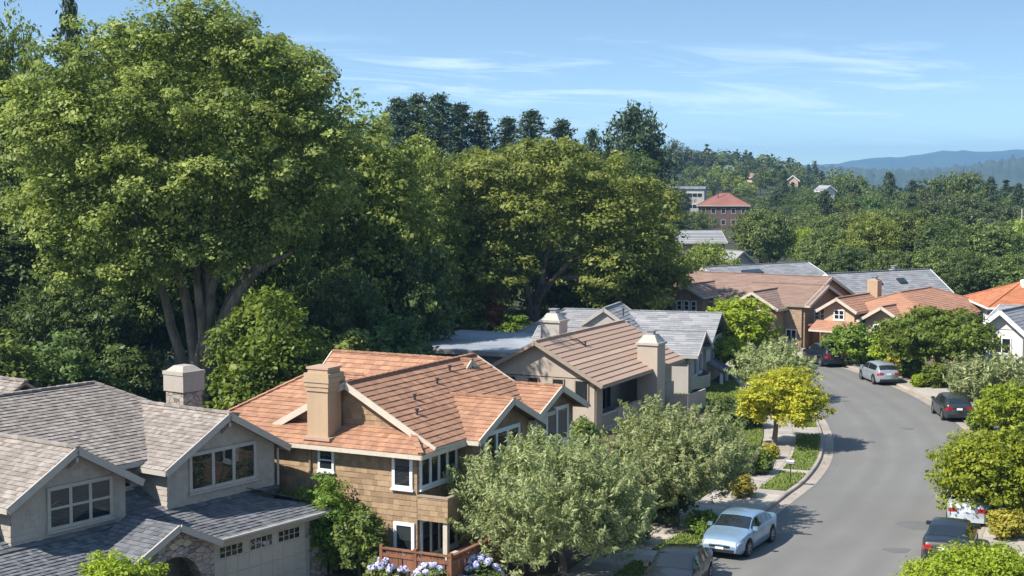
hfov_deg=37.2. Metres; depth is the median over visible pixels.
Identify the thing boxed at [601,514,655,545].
shrub
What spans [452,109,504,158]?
conifer
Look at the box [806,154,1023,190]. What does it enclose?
hills
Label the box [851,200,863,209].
conifer
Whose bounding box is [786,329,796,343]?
window
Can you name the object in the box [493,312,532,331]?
shrub
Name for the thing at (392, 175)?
broadleaf tree
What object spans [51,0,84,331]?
conifer
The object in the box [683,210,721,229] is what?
broadleaf tree
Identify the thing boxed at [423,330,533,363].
flat roofed building
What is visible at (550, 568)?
yard
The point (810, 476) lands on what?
fallen leaves
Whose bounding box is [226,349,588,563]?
tiled house
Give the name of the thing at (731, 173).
broadleaf tree
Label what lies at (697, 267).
broadleaf tree
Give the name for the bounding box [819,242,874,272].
broadleaf tree
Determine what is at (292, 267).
broadleaf tree
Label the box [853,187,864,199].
conifer
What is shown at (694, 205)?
window
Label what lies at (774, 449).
shrub
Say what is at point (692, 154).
broadleaf tree
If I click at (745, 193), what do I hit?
broadleaf tree
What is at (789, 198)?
broadleaf tree
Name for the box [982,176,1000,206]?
conifer
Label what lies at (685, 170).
broadleaf tree
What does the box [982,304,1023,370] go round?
white gabled house
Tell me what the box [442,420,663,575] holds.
olive tree
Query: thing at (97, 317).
broadleaf tree
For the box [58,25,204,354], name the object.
broadleaf tree
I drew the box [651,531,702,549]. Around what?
lawn
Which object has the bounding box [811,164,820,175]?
conifer
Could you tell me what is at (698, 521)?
shrub
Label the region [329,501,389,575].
shrub
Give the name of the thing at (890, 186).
conifer
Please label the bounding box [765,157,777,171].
conifer
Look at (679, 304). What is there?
window
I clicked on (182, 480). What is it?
shingled house
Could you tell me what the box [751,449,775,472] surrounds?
shrub
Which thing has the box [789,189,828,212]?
broadleaf tree
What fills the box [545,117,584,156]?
conifer
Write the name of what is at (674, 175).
conifer
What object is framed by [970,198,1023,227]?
broadleaf tree
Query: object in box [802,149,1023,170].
hills
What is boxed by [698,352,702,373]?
window
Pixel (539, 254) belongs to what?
shrub
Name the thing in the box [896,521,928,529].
asphalt patch
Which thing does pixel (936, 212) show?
broadleaf tree
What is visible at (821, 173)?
conifer
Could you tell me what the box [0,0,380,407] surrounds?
laurel tree
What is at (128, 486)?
window
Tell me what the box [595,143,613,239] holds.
conifer
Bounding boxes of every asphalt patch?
[883,548,910,552]
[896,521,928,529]
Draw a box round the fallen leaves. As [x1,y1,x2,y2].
[621,366,962,561]
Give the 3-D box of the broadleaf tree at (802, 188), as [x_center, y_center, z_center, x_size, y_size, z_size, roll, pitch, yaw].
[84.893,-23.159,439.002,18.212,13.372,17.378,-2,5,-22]
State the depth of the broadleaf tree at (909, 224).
187.48 m
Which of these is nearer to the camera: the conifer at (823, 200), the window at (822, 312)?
the window at (822, 312)
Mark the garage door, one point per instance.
(279, 552)
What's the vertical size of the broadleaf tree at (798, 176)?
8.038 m
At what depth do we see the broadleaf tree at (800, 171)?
650.93 m
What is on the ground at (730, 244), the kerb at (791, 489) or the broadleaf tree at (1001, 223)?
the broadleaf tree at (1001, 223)
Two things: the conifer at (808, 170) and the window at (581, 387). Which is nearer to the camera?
the window at (581, 387)
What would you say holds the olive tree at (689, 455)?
on the ground at (730, 244)
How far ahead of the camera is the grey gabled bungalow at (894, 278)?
151.11 m
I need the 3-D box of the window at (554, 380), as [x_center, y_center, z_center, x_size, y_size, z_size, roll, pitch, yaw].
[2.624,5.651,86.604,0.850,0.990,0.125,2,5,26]
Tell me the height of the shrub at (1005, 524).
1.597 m
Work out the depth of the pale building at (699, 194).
430.63 m
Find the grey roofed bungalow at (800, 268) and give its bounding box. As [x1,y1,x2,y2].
[700,261,824,275]
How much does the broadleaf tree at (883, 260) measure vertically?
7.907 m
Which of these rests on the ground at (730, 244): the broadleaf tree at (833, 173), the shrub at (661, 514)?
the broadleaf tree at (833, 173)
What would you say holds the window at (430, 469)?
in the tiled house at (389, 437)
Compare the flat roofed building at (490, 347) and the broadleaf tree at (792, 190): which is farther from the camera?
the broadleaf tree at (792, 190)
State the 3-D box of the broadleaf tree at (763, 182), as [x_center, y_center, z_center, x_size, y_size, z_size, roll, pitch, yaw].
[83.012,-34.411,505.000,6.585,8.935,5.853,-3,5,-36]
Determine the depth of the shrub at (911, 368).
109.75 m
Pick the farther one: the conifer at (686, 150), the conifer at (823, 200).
the conifer at (686, 150)
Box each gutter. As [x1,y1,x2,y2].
[767,412,833,513]
[797,354,981,536]
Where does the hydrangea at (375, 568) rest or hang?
on the yard at (550, 568)
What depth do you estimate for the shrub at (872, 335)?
120.08 m
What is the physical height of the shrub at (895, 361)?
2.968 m
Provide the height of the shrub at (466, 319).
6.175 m
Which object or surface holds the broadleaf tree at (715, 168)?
on the ground at (730, 244)
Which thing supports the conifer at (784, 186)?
on the ground at (730, 244)
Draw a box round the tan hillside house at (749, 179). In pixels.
[747,173,759,182]
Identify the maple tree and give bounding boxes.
[706,295,783,369]
[713,335,749,376]
[735,365,838,444]
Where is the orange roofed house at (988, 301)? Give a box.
[963,276,1023,320]
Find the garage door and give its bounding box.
[215,522,305,575]
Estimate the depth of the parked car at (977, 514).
63.99 m
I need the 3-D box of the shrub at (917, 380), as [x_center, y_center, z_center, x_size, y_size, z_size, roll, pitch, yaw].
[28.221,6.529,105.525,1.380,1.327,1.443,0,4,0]
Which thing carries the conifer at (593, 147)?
on the ground at (730, 244)
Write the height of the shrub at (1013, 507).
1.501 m
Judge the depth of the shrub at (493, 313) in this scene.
120.48 m
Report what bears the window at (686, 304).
in the brown house at (794, 302)
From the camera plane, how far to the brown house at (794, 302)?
132.38 m
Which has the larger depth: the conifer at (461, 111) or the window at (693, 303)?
the conifer at (461, 111)
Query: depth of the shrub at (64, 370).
83.99 m
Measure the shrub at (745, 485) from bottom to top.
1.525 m
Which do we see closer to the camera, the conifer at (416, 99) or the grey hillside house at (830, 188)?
the conifer at (416, 99)
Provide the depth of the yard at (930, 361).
119.86 m
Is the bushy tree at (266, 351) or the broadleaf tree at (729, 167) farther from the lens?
the broadleaf tree at (729, 167)
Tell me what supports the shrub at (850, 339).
on the ground at (730, 244)
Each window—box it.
[46,475,115,534]
[125,470,133,490]
[188,440,258,495]
[316,450,335,473]
[390,458,413,491]
[393,521,414,554]
[418,449,456,491]
[420,520,458,562]
[483,422,519,463]
[527,376,538,382]
[534,403,568,449]
[552,378,564,385]
[574,380,589,403]
[603,386,611,410]
[676,300,681,310]
[683,300,689,310]
[687,193,701,197]
[689,204,698,208]
[691,301,696,310]
[692,359,697,376]
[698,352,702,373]
[709,345,713,368]
[711,208,715,213]
[721,208,725,213]
[731,208,735,213]
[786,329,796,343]
[814,309,818,321]
[820,311,823,319]
[833,309,844,320]
[981,307,985,320]
[991,337,1011,355]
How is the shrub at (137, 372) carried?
on the ground at (730, 244)
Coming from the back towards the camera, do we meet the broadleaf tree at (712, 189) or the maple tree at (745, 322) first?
the broadleaf tree at (712, 189)
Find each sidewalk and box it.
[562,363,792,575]
[782,347,1023,563]
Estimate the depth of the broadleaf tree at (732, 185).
502.45 m
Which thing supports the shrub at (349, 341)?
on the ground at (730, 244)
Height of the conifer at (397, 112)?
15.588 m
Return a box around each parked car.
[643,544,712,575]
[703,507,776,556]
[802,342,844,366]
[859,360,898,383]
[921,517,980,559]
[931,392,971,419]
[946,490,991,523]
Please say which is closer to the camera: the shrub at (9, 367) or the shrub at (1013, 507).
the shrub at (1013, 507)
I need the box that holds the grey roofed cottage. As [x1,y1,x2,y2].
[707,249,757,264]
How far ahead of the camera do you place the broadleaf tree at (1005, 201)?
343.89 m
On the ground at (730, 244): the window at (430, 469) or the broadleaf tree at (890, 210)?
the broadleaf tree at (890, 210)
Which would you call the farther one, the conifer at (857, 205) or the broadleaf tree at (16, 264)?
the conifer at (857, 205)
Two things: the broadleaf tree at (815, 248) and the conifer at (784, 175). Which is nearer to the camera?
the broadleaf tree at (815, 248)
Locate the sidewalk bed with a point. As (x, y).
(721, 497)
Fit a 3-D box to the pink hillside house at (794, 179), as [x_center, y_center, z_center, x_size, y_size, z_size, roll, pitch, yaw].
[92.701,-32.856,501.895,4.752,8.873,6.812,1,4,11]
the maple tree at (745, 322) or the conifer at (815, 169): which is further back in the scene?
the conifer at (815, 169)
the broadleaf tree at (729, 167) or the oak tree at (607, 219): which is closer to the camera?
the oak tree at (607, 219)
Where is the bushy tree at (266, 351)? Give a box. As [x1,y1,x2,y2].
[200,282,337,409]
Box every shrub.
[0,325,51,387]
[14,327,132,392]
[92,343,171,402]
[208,358,234,409]
[280,485,315,501]
[295,471,358,573]
[316,328,373,363]
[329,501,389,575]
[343,313,439,355]
[425,282,493,331]
[476,288,508,330]
[489,229,592,318]
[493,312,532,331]
[549,244,669,310]
[573,415,602,450]
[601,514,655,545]
[621,487,700,526]
[680,508,718,535]
[707,396,738,423]
[719,404,768,429]
[726,472,758,497]
[737,444,776,473]
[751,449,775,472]
[760,442,781,458]
[820,321,875,365]
[857,330,878,360]
[866,327,890,361]
[887,348,905,369]
[895,358,924,376]
[909,373,928,386]
[920,361,952,387]
[964,409,995,431]
[970,377,1023,435]
[985,508,1023,538]
[1000,490,1023,511]
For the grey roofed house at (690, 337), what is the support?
on the yard at (550, 568)
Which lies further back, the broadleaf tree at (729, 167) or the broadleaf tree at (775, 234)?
the broadleaf tree at (729, 167)
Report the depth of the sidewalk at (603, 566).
66.56 m
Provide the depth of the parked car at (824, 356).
117.14 m
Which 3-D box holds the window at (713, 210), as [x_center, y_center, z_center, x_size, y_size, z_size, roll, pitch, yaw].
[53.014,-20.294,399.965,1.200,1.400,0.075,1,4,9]
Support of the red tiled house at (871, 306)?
on the yard at (930, 361)
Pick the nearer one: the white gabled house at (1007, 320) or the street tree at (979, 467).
the street tree at (979, 467)
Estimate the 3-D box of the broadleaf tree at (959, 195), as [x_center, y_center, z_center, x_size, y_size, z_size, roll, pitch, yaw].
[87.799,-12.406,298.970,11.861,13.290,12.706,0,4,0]
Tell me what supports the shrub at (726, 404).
on the yard at (550, 568)
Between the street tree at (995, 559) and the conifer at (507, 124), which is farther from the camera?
the conifer at (507, 124)
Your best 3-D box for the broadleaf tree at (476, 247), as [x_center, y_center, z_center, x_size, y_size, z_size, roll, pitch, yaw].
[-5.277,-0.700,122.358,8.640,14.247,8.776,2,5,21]
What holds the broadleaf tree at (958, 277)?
on the ground at (730, 244)
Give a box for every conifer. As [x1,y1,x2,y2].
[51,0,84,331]
[370,96,431,206]
[393,92,444,149]
[403,91,474,163]
[441,101,489,159]
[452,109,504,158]
[486,116,526,182]
[503,108,553,158]
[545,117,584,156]
[580,128,603,220]
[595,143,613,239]
[645,142,689,253]
[671,172,679,180]
[678,177,686,186]
[680,147,690,173]
[690,152,703,166]
[708,152,717,167]
[764,189,782,209]
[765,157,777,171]
[777,169,789,189]
[778,181,791,205]
[802,164,811,176]
[803,177,815,187]
[810,189,835,223]
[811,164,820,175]
[813,167,819,178]
[819,170,826,183]
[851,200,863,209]
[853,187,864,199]
[879,171,899,196]
[880,178,899,205]
[902,193,920,212]
[903,179,918,195]
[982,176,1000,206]
[1008,182,1023,210]
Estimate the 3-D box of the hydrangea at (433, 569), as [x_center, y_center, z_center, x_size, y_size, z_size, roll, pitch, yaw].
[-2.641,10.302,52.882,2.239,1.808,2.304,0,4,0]
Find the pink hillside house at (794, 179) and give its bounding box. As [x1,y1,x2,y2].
[787,175,799,189]
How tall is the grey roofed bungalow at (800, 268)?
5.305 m
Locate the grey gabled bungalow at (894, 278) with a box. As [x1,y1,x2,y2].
[823,265,953,295]
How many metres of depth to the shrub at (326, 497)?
55.84 m
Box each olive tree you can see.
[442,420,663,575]
[591,389,761,524]
[723,335,819,389]
[941,348,1023,405]
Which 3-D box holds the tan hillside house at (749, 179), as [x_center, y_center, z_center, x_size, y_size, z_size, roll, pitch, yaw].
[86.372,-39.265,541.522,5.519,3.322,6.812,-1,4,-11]
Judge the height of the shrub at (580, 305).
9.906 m
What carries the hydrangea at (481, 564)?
on the yard at (550, 568)
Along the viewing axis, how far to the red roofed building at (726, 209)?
399.84 m
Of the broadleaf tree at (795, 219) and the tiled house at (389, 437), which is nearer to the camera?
the tiled house at (389, 437)
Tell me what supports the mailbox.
on the lawn at (778, 488)
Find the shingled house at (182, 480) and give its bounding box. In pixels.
[0,364,340,575]
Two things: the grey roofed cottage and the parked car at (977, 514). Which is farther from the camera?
the grey roofed cottage
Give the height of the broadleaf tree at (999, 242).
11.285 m
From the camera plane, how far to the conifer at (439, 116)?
198.09 m
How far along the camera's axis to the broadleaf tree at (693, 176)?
511.73 m
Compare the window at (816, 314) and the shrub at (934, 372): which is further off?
the window at (816, 314)
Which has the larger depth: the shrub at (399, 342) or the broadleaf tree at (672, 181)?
the broadleaf tree at (672, 181)
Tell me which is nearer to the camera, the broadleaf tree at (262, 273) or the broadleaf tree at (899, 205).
the broadleaf tree at (262, 273)
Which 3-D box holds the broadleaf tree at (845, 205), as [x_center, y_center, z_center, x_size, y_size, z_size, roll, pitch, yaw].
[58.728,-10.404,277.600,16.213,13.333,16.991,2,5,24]
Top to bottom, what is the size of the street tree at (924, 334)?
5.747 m
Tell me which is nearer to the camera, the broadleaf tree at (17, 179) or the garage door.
the garage door
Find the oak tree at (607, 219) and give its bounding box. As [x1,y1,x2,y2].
[418,135,699,323]
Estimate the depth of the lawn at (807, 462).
79.85 m
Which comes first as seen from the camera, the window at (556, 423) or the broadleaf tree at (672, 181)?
the window at (556, 423)
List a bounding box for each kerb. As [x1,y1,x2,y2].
[697,412,823,546]
[797,353,985,547]
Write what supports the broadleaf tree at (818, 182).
on the ground at (730, 244)
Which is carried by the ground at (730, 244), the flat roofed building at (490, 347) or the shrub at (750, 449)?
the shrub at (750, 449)
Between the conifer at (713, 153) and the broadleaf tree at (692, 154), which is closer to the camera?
the broadleaf tree at (692, 154)
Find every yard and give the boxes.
[325,375,763,575]
[867,356,980,398]
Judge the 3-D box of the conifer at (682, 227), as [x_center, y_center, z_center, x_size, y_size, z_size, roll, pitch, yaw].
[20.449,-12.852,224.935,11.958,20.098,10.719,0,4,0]
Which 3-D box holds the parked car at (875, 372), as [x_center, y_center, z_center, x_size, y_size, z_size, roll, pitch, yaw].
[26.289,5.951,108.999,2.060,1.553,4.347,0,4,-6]
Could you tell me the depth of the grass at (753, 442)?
80.39 m
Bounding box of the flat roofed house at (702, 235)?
[676,230,727,254]
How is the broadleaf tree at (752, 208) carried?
on the ground at (730, 244)
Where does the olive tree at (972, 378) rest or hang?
on the ground at (730, 244)
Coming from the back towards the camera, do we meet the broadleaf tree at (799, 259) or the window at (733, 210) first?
the window at (733, 210)
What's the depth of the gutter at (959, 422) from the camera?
100.92 m
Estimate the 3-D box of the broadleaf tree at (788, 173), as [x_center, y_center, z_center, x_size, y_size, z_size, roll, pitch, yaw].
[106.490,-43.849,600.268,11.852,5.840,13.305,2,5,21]
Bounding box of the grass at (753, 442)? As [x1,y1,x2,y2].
[610,355,954,575]
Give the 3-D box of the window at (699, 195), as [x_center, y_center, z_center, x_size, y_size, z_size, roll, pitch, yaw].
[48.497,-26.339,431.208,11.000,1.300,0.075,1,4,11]
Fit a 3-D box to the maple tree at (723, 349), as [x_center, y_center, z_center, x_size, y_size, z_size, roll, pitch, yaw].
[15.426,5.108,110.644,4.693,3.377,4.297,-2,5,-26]
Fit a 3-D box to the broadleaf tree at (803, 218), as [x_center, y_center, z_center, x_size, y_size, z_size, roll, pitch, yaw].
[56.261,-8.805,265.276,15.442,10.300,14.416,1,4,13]
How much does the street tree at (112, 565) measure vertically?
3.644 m
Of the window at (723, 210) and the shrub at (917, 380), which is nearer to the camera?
the shrub at (917, 380)
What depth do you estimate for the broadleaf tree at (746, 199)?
438.57 m
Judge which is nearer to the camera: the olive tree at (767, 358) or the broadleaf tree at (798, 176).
the olive tree at (767, 358)
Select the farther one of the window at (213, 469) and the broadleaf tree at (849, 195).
the broadleaf tree at (849, 195)
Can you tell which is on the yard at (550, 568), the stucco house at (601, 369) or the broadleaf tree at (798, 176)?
the stucco house at (601, 369)
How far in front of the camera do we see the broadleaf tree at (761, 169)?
522.87 m
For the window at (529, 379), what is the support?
in the stucco house at (601, 369)
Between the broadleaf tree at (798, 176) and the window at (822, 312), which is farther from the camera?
the broadleaf tree at (798, 176)
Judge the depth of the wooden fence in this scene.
53.20 m
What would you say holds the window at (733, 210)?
in the red roofed building at (726, 209)
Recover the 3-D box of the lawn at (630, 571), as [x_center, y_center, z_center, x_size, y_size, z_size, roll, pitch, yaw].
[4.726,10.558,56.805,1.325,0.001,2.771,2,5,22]
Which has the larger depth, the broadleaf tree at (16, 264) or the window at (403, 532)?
the broadleaf tree at (16, 264)
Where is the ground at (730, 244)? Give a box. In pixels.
[88,174,983,536]
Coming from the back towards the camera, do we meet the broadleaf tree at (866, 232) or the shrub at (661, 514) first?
the broadleaf tree at (866, 232)
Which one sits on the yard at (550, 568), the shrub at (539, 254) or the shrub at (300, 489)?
the shrub at (300, 489)
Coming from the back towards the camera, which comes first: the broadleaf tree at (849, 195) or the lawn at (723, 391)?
the broadleaf tree at (849, 195)
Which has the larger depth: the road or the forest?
the forest
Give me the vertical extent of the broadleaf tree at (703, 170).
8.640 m
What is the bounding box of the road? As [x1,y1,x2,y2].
[713,349,965,575]
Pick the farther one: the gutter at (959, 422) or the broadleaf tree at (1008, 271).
the broadleaf tree at (1008, 271)
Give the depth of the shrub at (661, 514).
64.29 m
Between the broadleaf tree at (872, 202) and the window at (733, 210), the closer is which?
the broadleaf tree at (872, 202)
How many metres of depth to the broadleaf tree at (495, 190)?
150.45 m
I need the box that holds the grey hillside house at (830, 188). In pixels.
[813,185,836,198]
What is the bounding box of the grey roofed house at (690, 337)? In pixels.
[514,302,731,393]
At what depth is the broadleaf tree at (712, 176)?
508.82 m
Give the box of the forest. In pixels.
[346,144,1023,198]
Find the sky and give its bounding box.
[0,0,1023,164]
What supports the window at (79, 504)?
in the shingled house at (182, 480)
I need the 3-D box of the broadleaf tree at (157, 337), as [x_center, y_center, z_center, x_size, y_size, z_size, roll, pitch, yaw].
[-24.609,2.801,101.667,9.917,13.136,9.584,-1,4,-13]
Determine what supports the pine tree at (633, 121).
on the ground at (730, 244)
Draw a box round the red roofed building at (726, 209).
[696,184,750,229]
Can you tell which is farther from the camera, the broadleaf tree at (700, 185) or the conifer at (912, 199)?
the broadleaf tree at (700, 185)
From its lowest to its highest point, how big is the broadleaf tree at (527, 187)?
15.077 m
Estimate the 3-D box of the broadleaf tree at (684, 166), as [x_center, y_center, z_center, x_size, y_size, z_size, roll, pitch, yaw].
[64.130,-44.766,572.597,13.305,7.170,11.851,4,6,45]
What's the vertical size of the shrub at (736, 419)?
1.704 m
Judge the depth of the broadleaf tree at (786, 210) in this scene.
312.36 m
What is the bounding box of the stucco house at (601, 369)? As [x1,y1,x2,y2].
[491,308,705,432]
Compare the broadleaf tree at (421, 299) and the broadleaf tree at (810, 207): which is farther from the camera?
the broadleaf tree at (810, 207)
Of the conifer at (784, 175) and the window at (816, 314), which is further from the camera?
the conifer at (784, 175)
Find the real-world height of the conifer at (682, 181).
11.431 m
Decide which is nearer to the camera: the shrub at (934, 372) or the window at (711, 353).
the shrub at (934, 372)
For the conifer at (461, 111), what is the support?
on the ground at (730, 244)
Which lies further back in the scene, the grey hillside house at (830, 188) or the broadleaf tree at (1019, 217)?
the grey hillside house at (830, 188)
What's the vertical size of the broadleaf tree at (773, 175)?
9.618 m
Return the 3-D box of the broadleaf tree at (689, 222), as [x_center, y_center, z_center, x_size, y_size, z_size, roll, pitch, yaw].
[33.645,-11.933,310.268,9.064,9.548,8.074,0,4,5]
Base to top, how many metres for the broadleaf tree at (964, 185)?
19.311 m
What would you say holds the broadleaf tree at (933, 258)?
on the ground at (730, 244)
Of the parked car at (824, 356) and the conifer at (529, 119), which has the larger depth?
the conifer at (529, 119)
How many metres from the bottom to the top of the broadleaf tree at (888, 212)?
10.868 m
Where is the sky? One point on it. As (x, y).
(806, 81)
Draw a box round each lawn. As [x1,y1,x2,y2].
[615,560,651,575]
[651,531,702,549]
[685,381,745,410]
[731,424,762,445]
[759,472,805,489]
[785,434,819,469]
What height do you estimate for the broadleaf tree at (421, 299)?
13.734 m
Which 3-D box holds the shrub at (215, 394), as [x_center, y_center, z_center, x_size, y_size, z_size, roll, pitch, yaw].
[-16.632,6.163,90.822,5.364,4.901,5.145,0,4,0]
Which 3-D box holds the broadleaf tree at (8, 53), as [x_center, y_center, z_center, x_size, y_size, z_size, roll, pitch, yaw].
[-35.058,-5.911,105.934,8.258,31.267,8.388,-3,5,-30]
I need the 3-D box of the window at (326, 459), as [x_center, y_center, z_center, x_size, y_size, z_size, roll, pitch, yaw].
[-7.050,6.550,57.542,0.820,0.920,0.125,2,5,27]
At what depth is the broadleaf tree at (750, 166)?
638.00 m
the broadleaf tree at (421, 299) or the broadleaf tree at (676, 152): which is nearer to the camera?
the broadleaf tree at (421, 299)
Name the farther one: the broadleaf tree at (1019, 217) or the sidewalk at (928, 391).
the broadleaf tree at (1019, 217)
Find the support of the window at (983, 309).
in the orange roofed house at (988, 301)
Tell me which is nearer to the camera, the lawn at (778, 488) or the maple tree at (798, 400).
the lawn at (778, 488)
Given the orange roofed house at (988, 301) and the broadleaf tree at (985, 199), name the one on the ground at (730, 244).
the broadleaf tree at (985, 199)
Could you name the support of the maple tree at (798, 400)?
on the ground at (730, 244)
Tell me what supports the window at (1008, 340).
in the white gabled house at (1007, 320)
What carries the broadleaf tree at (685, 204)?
on the ground at (730, 244)
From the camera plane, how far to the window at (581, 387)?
85.95 m
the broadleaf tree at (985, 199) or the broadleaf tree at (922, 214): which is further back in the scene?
the broadleaf tree at (985, 199)
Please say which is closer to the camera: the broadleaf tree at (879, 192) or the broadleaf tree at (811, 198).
the broadleaf tree at (811, 198)
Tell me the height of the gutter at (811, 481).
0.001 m
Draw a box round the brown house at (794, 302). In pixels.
[659,271,854,348]
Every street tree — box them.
[76,548,172,575]
[866,305,1012,362]
[889,535,1023,575]
[922,425,1023,511]
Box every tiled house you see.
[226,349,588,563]
[808,276,981,356]
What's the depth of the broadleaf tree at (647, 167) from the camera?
198.28 m
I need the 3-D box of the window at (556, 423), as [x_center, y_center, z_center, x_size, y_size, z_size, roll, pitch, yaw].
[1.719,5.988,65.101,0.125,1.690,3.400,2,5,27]
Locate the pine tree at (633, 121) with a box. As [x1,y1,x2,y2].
[587,99,681,209]
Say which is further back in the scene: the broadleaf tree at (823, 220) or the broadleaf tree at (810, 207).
the broadleaf tree at (810, 207)
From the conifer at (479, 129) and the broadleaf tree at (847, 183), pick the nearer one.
the conifer at (479, 129)
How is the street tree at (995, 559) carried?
on the sidewalk at (928, 391)
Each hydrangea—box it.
[362,554,420,575]
[406,560,459,575]
[460,552,504,575]
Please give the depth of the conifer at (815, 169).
648.24 m
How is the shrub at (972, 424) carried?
on the ground at (730, 244)
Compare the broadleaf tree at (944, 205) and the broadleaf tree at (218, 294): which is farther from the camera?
the broadleaf tree at (944, 205)
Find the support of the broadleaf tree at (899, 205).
on the ground at (730, 244)
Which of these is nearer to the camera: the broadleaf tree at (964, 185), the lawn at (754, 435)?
the lawn at (754, 435)
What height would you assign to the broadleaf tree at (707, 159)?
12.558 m
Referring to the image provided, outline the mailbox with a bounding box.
[786,458,794,482]
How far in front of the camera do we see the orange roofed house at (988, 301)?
127.28 m
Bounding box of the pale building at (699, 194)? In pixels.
[664,186,707,212]
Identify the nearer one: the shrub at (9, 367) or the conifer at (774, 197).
the shrub at (9, 367)
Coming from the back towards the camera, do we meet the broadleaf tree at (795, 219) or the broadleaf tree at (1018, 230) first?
the broadleaf tree at (795, 219)
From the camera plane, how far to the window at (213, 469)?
54.72 m
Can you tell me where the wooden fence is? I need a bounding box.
[379,530,507,575]
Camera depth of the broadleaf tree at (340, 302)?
95.61 m
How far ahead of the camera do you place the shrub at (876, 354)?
112.24 m
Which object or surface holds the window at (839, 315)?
in the red tiled house at (871, 306)
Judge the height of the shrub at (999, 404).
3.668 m
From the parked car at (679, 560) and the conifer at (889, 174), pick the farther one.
the conifer at (889, 174)
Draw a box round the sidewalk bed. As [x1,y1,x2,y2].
[570,370,820,575]
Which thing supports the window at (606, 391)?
in the stucco house at (601, 369)
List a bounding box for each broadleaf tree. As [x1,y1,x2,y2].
[0,0,47,355]
[0,46,89,328]
[0,181,76,362]
[0,268,147,383]
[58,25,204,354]
[96,262,196,362]
[131,1,254,336]
[196,80,334,332]
[215,244,327,346]
[278,255,397,371]
[282,87,447,319]
[345,225,461,342]
[372,123,470,332]
[426,191,499,308]
[449,145,533,220]
[513,139,570,267]
[605,141,670,225]
[618,181,684,261]
[650,242,705,270]
[662,175,683,186]
[663,138,685,164]
[668,160,696,174]
[670,186,696,218]
[672,208,698,229]
[679,168,704,182]
[680,149,706,166]
[682,167,697,182]
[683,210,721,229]
[686,237,741,267]
[687,177,716,196]
[690,151,715,168]
[693,177,719,195]
[694,166,711,178]
[696,181,715,195]
[703,172,727,186]
[709,164,724,173]
[717,165,734,178]
[717,168,747,190]
[720,204,799,263]
[721,175,748,190]
[730,186,759,199]
[733,163,749,178]
[734,182,758,193]
[737,159,764,169]
[741,196,764,205]
[744,200,759,212]
[750,166,774,187]
[752,172,768,194]
[754,193,806,211]
[761,185,804,206]
[765,167,781,190]
[765,204,804,220]
[773,170,796,178]
[783,228,813,260]
[786,212,822,228]
[787,255,815,265]
[788,166,807,176]
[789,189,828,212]
[790,186,834,198]
[790,204,851,216]
[790,223,854,272]
[794,173,813,186]
[794,196,868,230]
[794,208,857,240]
[794,212,846,232]
[798,174,819,187]
[813,177,833,187]
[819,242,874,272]
[820,209,883,231]
[824,168,850,183]
[826,170,874,200]
[829,209,913,269]
[837,191,863,200]
[838,207,904,217]
[839,195,899,212]
[860,247,923,270]
[864,189,903,201]
[868,207,922,216]
[871,207,947,255]
[893,196,923,212]
[896,187,946,208]
[899,243,960,287]
[901,209,936,222]
[911,213,989,257]
[914,171,1000,204]
[914,195,996,225]
[920,194,985,225]
[938,192,978,204]
[938,248,1002,294]
[948,219,1023,262]
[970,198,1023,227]
[971,251,1023,289]
[974,193,1007,207]
[986,187,1012,207]
[990,216,1023,256]
[991,220,1020,228]
[1008,216,1023,226]
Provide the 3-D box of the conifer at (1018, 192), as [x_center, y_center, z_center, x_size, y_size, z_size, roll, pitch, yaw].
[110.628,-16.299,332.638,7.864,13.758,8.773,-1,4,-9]
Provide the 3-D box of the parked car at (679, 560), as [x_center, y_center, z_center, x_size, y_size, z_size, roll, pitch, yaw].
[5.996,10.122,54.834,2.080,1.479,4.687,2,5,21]
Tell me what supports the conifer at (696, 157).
on the ground at (730, 244)
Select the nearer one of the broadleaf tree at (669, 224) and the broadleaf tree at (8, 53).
the broadleaf tree at (8, 53)
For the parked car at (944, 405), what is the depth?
91.53 m
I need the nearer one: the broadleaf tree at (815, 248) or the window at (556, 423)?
the window at (556, 423)
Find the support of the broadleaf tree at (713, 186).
on the ground at (730, 244)
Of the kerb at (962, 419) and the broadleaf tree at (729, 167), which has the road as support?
the kerb at (962, 419)
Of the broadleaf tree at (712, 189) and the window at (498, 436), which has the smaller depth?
the window at (498, 436)
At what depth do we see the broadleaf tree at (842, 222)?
245.00 m
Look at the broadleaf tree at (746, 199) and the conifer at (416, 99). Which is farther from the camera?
the broadleaf tree at (746, 199)
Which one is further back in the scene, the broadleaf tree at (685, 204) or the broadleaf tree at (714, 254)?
the broadleaf tree at (685, 204)
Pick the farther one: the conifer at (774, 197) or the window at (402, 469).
the conifer at (774, 197)
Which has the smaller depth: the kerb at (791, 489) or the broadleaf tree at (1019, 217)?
the kerb at (791, 489)
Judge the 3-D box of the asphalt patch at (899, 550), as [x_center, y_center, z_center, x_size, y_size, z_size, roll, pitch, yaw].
[15.330,10.426,60.428,1.141,0.001,0.800,0,4,0]
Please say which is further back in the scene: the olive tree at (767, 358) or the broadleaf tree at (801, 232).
the broadleaf tree at (801, 232)

